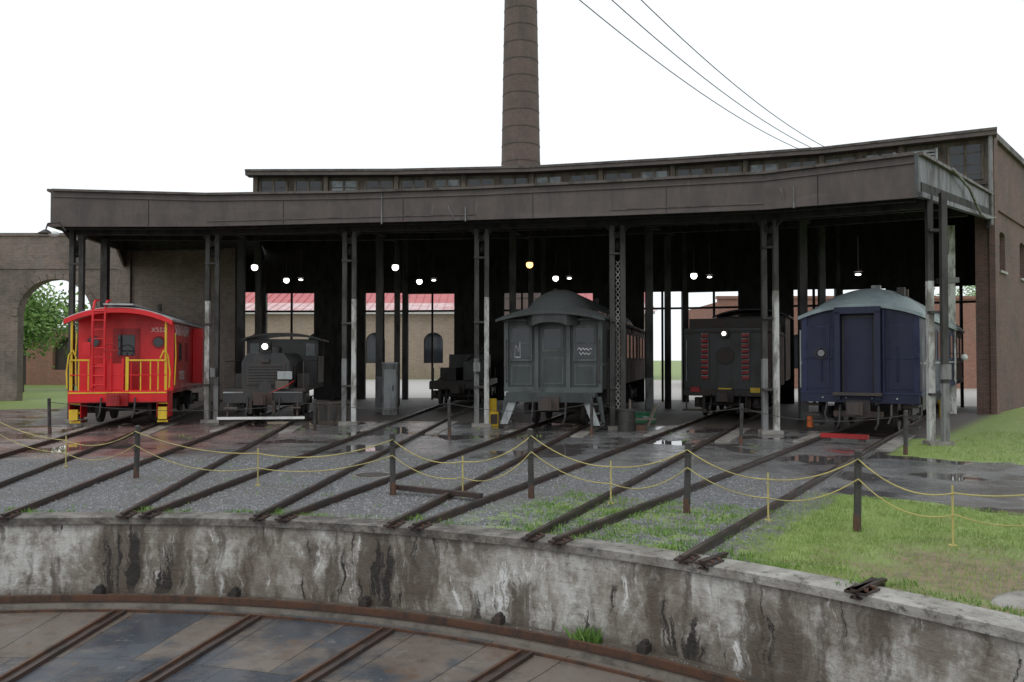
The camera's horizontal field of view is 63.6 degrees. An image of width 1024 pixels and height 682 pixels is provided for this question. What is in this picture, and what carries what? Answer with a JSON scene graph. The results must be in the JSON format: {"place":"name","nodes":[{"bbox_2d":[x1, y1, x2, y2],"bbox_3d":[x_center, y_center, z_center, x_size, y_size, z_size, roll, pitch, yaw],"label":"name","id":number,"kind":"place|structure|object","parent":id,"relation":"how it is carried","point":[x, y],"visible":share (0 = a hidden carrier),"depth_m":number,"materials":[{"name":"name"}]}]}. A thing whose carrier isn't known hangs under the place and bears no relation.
{"place":"outdoors","nodes":[
{"label":"outdoors","id":0,"kind":"place"},
{"bbox_2d":[0,608,674,681],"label":"turntable pit floor","id":1,"kind":"structure","parent":0,"point":[131,646],"depth_m":8.74,"materials":[{"name":"grey concrete"}]},
{"bbox_2d":[0,609,533,681],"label":"deck girders","id":2,"kind":"object","parent":1,"relation":"on","point":[494,672],"visible":1,"depth_m":8.59,"materials":[{"name":"metal"}]},
{"bbox_2d":[0,593,772,681],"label":"ring rail","id":3,"kind":"object","parent":1,"relation":"on","point":[660,665],"visible":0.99,"depth_m":9.66,"materials":[{"name":"metal"}]},
{"bbox_2d":[0,524,1023,681],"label":"turntable pit wall","id":4,"kind":"structure","parent":1,"relation":"on","point":[773,634],"depth_m":9.53,"materials":[{"name":"grey concrete"}]},
{"bbox_2d":[93,584,818,681],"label":"drain outlets","id":5,"kind":"object","parent":4,"relation":"in","point":[644,646],"visible":0.97,"depth_m":9.66,"materials":[{"name":"metal"}]},
{"bbox_2d":[0,511,1023,642],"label":"stone coping","id":6,"kind":"object","parent":4,"relation":"on","point":[1004,625],"visible":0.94,"depth_m":8.93,"materials":[{"name":"concrete"}]},
{"bbox_2d":[561,623,603,643],"bbox_3d":[0.766,3.192,8.937,0.453,0.238,0.449,1,-2,-44],"label":"pit weed","id":7,"kind":"object","parent":1,"relation":"on","point":[594,637],"visible":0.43,"depth_m":8.91,"materials":[{"name":"green plant"}]},
{"bbox_2d":[245,292,657,378],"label":"red roof building","id":8,"kind":"structure","parent":0,"point":[420,342],"depth_m":85.06,"materials":[{"name":"paint"}]},
{"bbox_2d":[0,361,1023,616],"bbox_3d":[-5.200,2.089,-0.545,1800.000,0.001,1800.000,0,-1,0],"label":"ground","id":9,"kind":"structure","parent":0,"point":[924,473],"depth_m":16.23,"materials":[{"name":"grey gravel"}]},
{"bbox_2d":[28,283,62,354],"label":"leafy tree","id":10,"kind":"object","parent":9,"relation":"on","point":[55,309],"visible":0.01,"depth_m":57.12,"materials":[{"name":"green plant"}]},
{"bbox_2d":[24,327,77,384],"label":"brick shed","id":11,"kind":"structure","parent":9,"relation":"on","point":[43,371],"depth_m":65.98,"materials":[{"name":"brick"}]},
{"bbox_2d":[23,282,87,391],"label":"leafy tree","id":12,"kind":"object","parent":9,"relation":"on","point":[40,319],"visible":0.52,"depth_m":52.01,"materials":[{"name":"green plant"}]},
{"bbox_2d":[51,303,90,357],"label":"leafy tree","id":13,"kind":"object","parent":9,"relation":"on","point":[65,339],"depth_m":55.47,"materials":[{"name":"green plant"}]},
{"bbox_2d":[0,402,212,487],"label":"railway track","id":14,"kind":"structure","parent":9,"relation":"on","point":[23,475],"depth_m":19.30,"materials":[{"name":"metal"}]},
{"bbox_2d":[63,299,212,423],"bbox_3d":[-12.797,0.651,29.375,3.290,3.950,10.080,0,-1,-13],"label":"red caboose","id":15,"kind":"object","parent":14,"relation":"on","point":[132,356],"visible":0.98,"depth_m":26.02,"materials":[{"name":"metal"}]},
{"bbox_2d":[0,233,236,400],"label":"arched brick wall","id":16,"kind":"structure","parent":9,"relation":"on","point":[172,282],"depth_m":41.06,"materials":[{"name":"brown brick"}]},
{"bbox_2d":[0,395,335,520],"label":"railway track","id":17,"kind":"structure","parent":9,"relation":"on","point":[124,514],"depth_m":14.26,"materials":[{"name":"metal"}]},
{"bbox_2d":[217,333,328,419],"bbox_3d":[-8.096,1.147,28.520,2.800,2.920,7.080,0,-1,-7],"label":"switcher locomotive","id":18,"kind":"object","parent":17,"relation":"on","point":[276,372],"visible":0.99,"depth_m":26.16,"materials":[{"name":"black paint"}]},
{"bbox_2d":[138,398,483,521],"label":"railway track","id":19,"kind":"structure","parent":9,"relation":"on","point":[256,517],"depth_m":14.30,"materials":[{"name":"metal"}]},
{"bbox_2d":[429,347,496,404],"bbox_3d":[-2.134,1.530,37.616,2.400,2.543,6.850,0,-1,4],"label":"locomotive","id":20,"kind":"object","parent":19,"relation":"on","point":[455,380],"visible":0.8,"depth_m":36.01,"materials":[{"name":"metal"}]},
{"bbox_2d":[317,401,350,421],"bbox_3d":[-5.950,2.362,27.556,1.100,0.650,0.700,0,-1,-11],"label":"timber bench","id":21,"kind":"object","parent":9,"relation":"on","point":[328,412],"visible":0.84,"depth_m":27.23,"materials":[{"name":"grey wood"}]},
{"bbox_2d":[351,472,389,477],"bbox_3d":[-2.500,2.408,14.852,0.760,0.018,0.760,0,-1,0],"label":"manhole cover","id":22,"kind":"object","parent":9,"relation":"on","point":[372,475],"visible":0.88,"depth_m":14.76,"materials":[{"name":"concrete"}]},
{"bbox_2d":[382,362,399,414],"bbox_3d":[-4.550,1.779,30.954,0.600,1.960,0.470,0,-1,0],"label":"electrical cabinet","id":23,"kind":"object","parent":9,"relation":"on","point":[390,384],"visible":1,"depth_m":30.75,"materials":[{"name":"metal"}]},
{"bbox_2d":[0,456,840,680],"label":"gravel stones","id":24,"kind":"object","parent":9,"relation":"on","point":[344,506],"visible":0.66,"depth_m":12.57,"materials":[{"name":"grey gravel"}]},
{"bbox_2d":[396,484,482,498],"bbox_3d":[-1.139,2.290,12.674,1.739,0.110,0.351,-1,-1,28],"label":"rusty angle iron","id":25,"kind":"object","parent":9,"relation":"on","point":[469,494],"visible":0.79,"depth_m":12.48,"materials":[{"name":"metal"}]},
{"bbox_2d":[274,400,634,528],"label":"railway track","id":26,"kind":"structure","parent":9,"relation":"on","point":[400,520],"depth_m":13.76,"materials":[{"name":"metal"}]},
{"bbox_2d":[495,289,644,425],"bbox_3d":[2.848,0.508,30.905,3.200,4.300,16.280,0,-1,14],"label":"grey railway coach","id":27,"kind":"object","parent":26,"relation":"on","point":[556,349],"visible":0.91,"depth_m":24.21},
{"bbox_2d":[47,398,907,454],"bbox_3d":[-1.794,2.098,22.123,22.207,1.050,3.344,0,-1,13],"label":"rope fence","id":28,"kind":"object","parent":9,"relation":"on","point":[905,431],"visible":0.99,"depth_m":22.46,"materials":[{"name":"yellow fabric"}]},
{"bbox_2d":[64,421,914,450],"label":"concrete aprons","id":29,"kind":"object","parent":9,"relation":"on","point":[895,443],"visible":0.73,"depth_m":23.50,"materials":[{"name":"grey concrete"}]},
{"bbox_2d":[489,398,497,425],"bbox_3d":[-0.617,2.224,25.749,0.300,0.850,0.420,0,-1,-17],"label":"yellow step stool","id":30,"kind":"object","parent":9,"relation":"on","point":[493,417],"visible":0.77,"depth_m":25.60,"materials":[{"name":"metal"}]},
{"bbox_2d":[0,422,1023,546],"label":"rope fence","id":31,"kind":"object","parent":9,"relation":"on","point":[857,481],"visible":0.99,"depth_m":11.95,"materials":[{"name":"yellow fabric"}]},
{"bbox_2d":[4,423,1021,618],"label":"edge weeds","id":32,"kind":"object","parent":9,"relation":"on","point":[610,511],"visible":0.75,"depth_m":10.58,"materials":[{"name":"green plant"}]},
{"bbox_2d":[501,0,540,314],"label":"brick chimney","id":33,"kind":"object","parent":9,"relation":"on","point":[520,130],"visible":0.48,"depth_m":74.11,"materials":[{"name":"brick"}]},
{"bbox_2d":[47,127,1023,445],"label":"roundhouse","id":34,"kind":"structure","parent":9,"relation":"on","point":[921,217],"depth_m":32.03,"materials":[{"name":"brown brick"}]},
{"bbox_2d":[38,222,65,236],"bbox_3d":[-14.545,-3.529,26.066,0.464,0.476,0.761,-1,-2,45],"label":"eave lamp","id":35,"kind":"object","parent":34,"relation":"attached to","point":[51,233],"visible":1,"depth_m":25.96,"materials":[{"name":"metal"}]},
{"bbox_2d":[251,235,257,270],"bbox_3d":[-9.368,-3.221,30.075,0.300,1.320,0.292,0,-1,0],"label":"pendant lamp","id":36,"kind":"object","parent":34,"relation":"hanging from","point":[254,266],"visible":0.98,"depth_m":30.02,"materials":[{"name":"glass"}]},
{"bbox_2d":[283,252,289,282],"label":"pendant lamp","id":37,"kind":"object","parent":34,"relation":"hanging from","point":[286,279],"visible":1,"depth_m":35.03,"materials":[{"name":"glass"}]},
{"bbox_2d":[392,234,398,270],"bbox_3d":[-4.174,-3.176,29.574,0.300,1.320,0.292,0,-1,0],"label":"pendant lamp","id":38,"kind":"object","parent":34,"relation":"hanging from","point":[395,266],"visible":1,"depth_m":29.51,"materials":[{"name":"glass"}]},
{"bbox_2d":[416,253,422,283],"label":"pendant lamp","id":39,"kind":"object","parent":34,"relation":"hanging from","point":[419,280],"visible":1,"depth_m":35.02,"materials":[{"name":"glass"}]},
{"bbox_2d":[525,231,533,267],"bbox_3d":[0.619,-3.223,29.075,0.300,1.320,0.292,0,-1,0],"label":"pendant lamp","id":40,"kind":"object","parent":34,"relation":"hanging from","point":[529,263],"visible":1,"depth_m":29.02,"materials":[{"name":"glass"}]},
{"bbox_2d":[552,249,558,280],"bbox_3d":[1.801,-3.121,34.074,0.300,1.320,0.292,0,-1,0],"label":"pendant lamp","id":41,"kind":"object","parent":34,"relation":"hanging from","point":[555,277],"visible":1,"depth_m":34.04,"materials":[{"name":"glass"}]},
{"bbox_2d":[566,248,572,278],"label":"pendant lamp","id":42,"kind":"object","parent":34,"relation":"hanging from","point":[569,275],"visible":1,"depth_m":33.06,"materials":[{"name":"metal"}]},
{"bbox_2d":[690,243,697,278],"bbox_3d":[6.617,-2.912,30.069,0.300,1.320,0.292,0,-1,0],"label":"pendant lamp","id":43,"kind":"object","parent":34,"relation":"hanging from","point":[693,274],"visible":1,"depth_m":30.02,"materials":[{"name":"glass"}]},
{"bbox_2d":[706,245,712,277],"bbox_3d":[7.425,-2.987,31.071,0.300,1.232,0.292,0,-1,0],"label":"pendant lamp","id":44,"kind":"object","parent":34,"relation":"hanging from","point":[709,273],"visible":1,"depth_m":31.05,"materials":[{"name":"metal"}]},
{"bbox_2d":[854,237,862,275],"bbox_3d":[10.914,-2.681,26.063,0.300,1.232,0.292,0,-1,0],"label":"pendant lamp","id":45,"kind":"object","parent":34,"relation":"hanging from","point":[857,270],"visible":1,"depth_m":26.00,"materials":[{"name":"metal"}]},
{"bbox_3d":[12.900,-7.927,35.208,1.231,0.450,0.637,0,-1,0],"label":"wire bracket","id":46,"kind":"object","parent":34,"relation":"attached to","visible":0},
{"bbox_2d":[579,0,795,147],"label":"overhead wire","id":47,"kind":"object","parent":46,"relation":"attached to","point":[675,74],"visible":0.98,"depth_m":25.39,"materials":[{"name":"metal"}]},
{"bbox_2d":[612,0,809,146],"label":"overhead wire","id":48,"kind":"object","parent":46,"relation":"attached to","point":[699,74],"visible":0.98,"depth_m":25.43,"materials":[{"name":"metal"}]},
{"bbox_2d":[641,0,822,145],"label":"overhead wire","id":49,"kind":"object","parent":46,"relation":"attached to","point":[720,72],"visible":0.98,"depth_m":25.41,"materials":[{"name":"metal"}]},
{"bbox_2d":[408,403,780,542],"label":"railway track","id":50,"kind":"structure","parent":9,"relation":"on","point":[534,535],"depth_m":13.09,"materials":[{"name":"metal"}]},
{"bbox_2d":[682,309,794,416],"bbox_3d":[10.063,0.692,34.834,3.100,4.100,15.800,-1,-1,23],"label":"locomotive","id":51,"kind":"object","parent":50,"relation":"on","point":[722,359],"visible":0.87,"depth_m":28.46,"materials":[{"name":"black paint"}]},
{"bbox_2d":[617,409,635,431],"bbox_3d":[3.300,2.288,23.857,0.540,0.640,0.540,0,-1,0],"label":"oil drum","id":52,"kind":"object","parent":9,"relation":"on","point":[626,420],"visible":0.9,"depth_m":23.64,"materials":[{"name":"metal"}]},
{"bbox_2d":[629,400,657,430],"bbox_3d":[3.846,2.172,24.209,0.892,0.913,0.300,0,-1,0],"label":"timber scrap","id":53,"kind":"object","parent":9,"relation":"on","point":[643,427],"visible":0.68,"depth_m":24.14,"materials":[{"name":"wood"}]},
{"bbox_2d":[635,411,656,422],"bbox_3d":[4.302,2.498,27.143,0.760,0.360,0.580,0,-1,-11],"label":"green crate","id":54,"kind":"object","parent":9,"relation":"on","point":[645,414],"visible":0.6,"depth_m":26.88,"materials":[{"name":"paint"}]},
{"bbox_2d":[548,408,938,564],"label":"railway track","id":55,"kind":"structure","parent":9,"relation":"on","point":[691,555],"depth_m":11.69,"materials":[{"name":"metal"}]},
{"bbox_2d":[798,285,964,430],"bbox_3d":[13.590,0.519,29.055,3.130,4.200,17.840,-1,-1,32],"label":"blue passenger car","id":56,"kind":"object","parent":55,"relation":"on","point":[862,352],"visible":0.87,"depth_m":22.19,"materials":[{"name":"blue paint"}]},
{"bbox_2d":[694,551,877,599],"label":"railway track","id":57,"kind":"structure","parent":9,"relation":"on","point":[712,560],"depth_m":8.29,"materials":[{"name":"metal"}]},
{"bbox_2d":[820,433,868,442],"bbox_3d":[8.150,2.372,20.254,1.100,0.180,0.200,-1,-1,32],"label":"wheel stop","id":58,"kind":"object","parent":9,"relation":"on","point":[861,438],"visible":1,"depth_m":20.15,"materials":[{"name":"metal"}]},
{"bbox_2d":[848,577,886,600],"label":"railway track","id":59,"kind":"structure","parent":9,"relation":"on","point":[878,582],"depth_m":7.36,"materials":[{"name":"metal"}]},
{"bbox_2d":[934,286,975,295],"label":"leafy tree","id":60,"kind":"object","parent":9,"relation":"on","point":[971,289],"visible":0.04,"depth_m":69.58,"materials":[{"name":"green plant"}]},
{"bbox_2d":[991,591,1023,608],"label":"flat stone","id":61,"kind":"object","parent":9,"relation":"on","point":[1015,599],"visible":0.79,"depth_m":7.05,"materials":[{"name":"stone"}]},
{"bbox_2d":[0,0,1023,360],"label":"sky","id":62,"kind":"structure","parent":0,"point":[130,95],"materials":[{"name":"white"}]},
{"bbox_2d":[689,296,976,388],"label":"brick warehouse","id":63,"kind":"structure","parent":0,"point":[969,340],"depth_m":58.04,"materials":[{"name":"red brick"}]},
{"bbox_2d":[706,430,1023,614],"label":"lawn grass","id":64,"kind":"structure","parent":0,"point":[904,521],"depth_m":9.72,"materials":[{"name":"green plant"}]}
]}

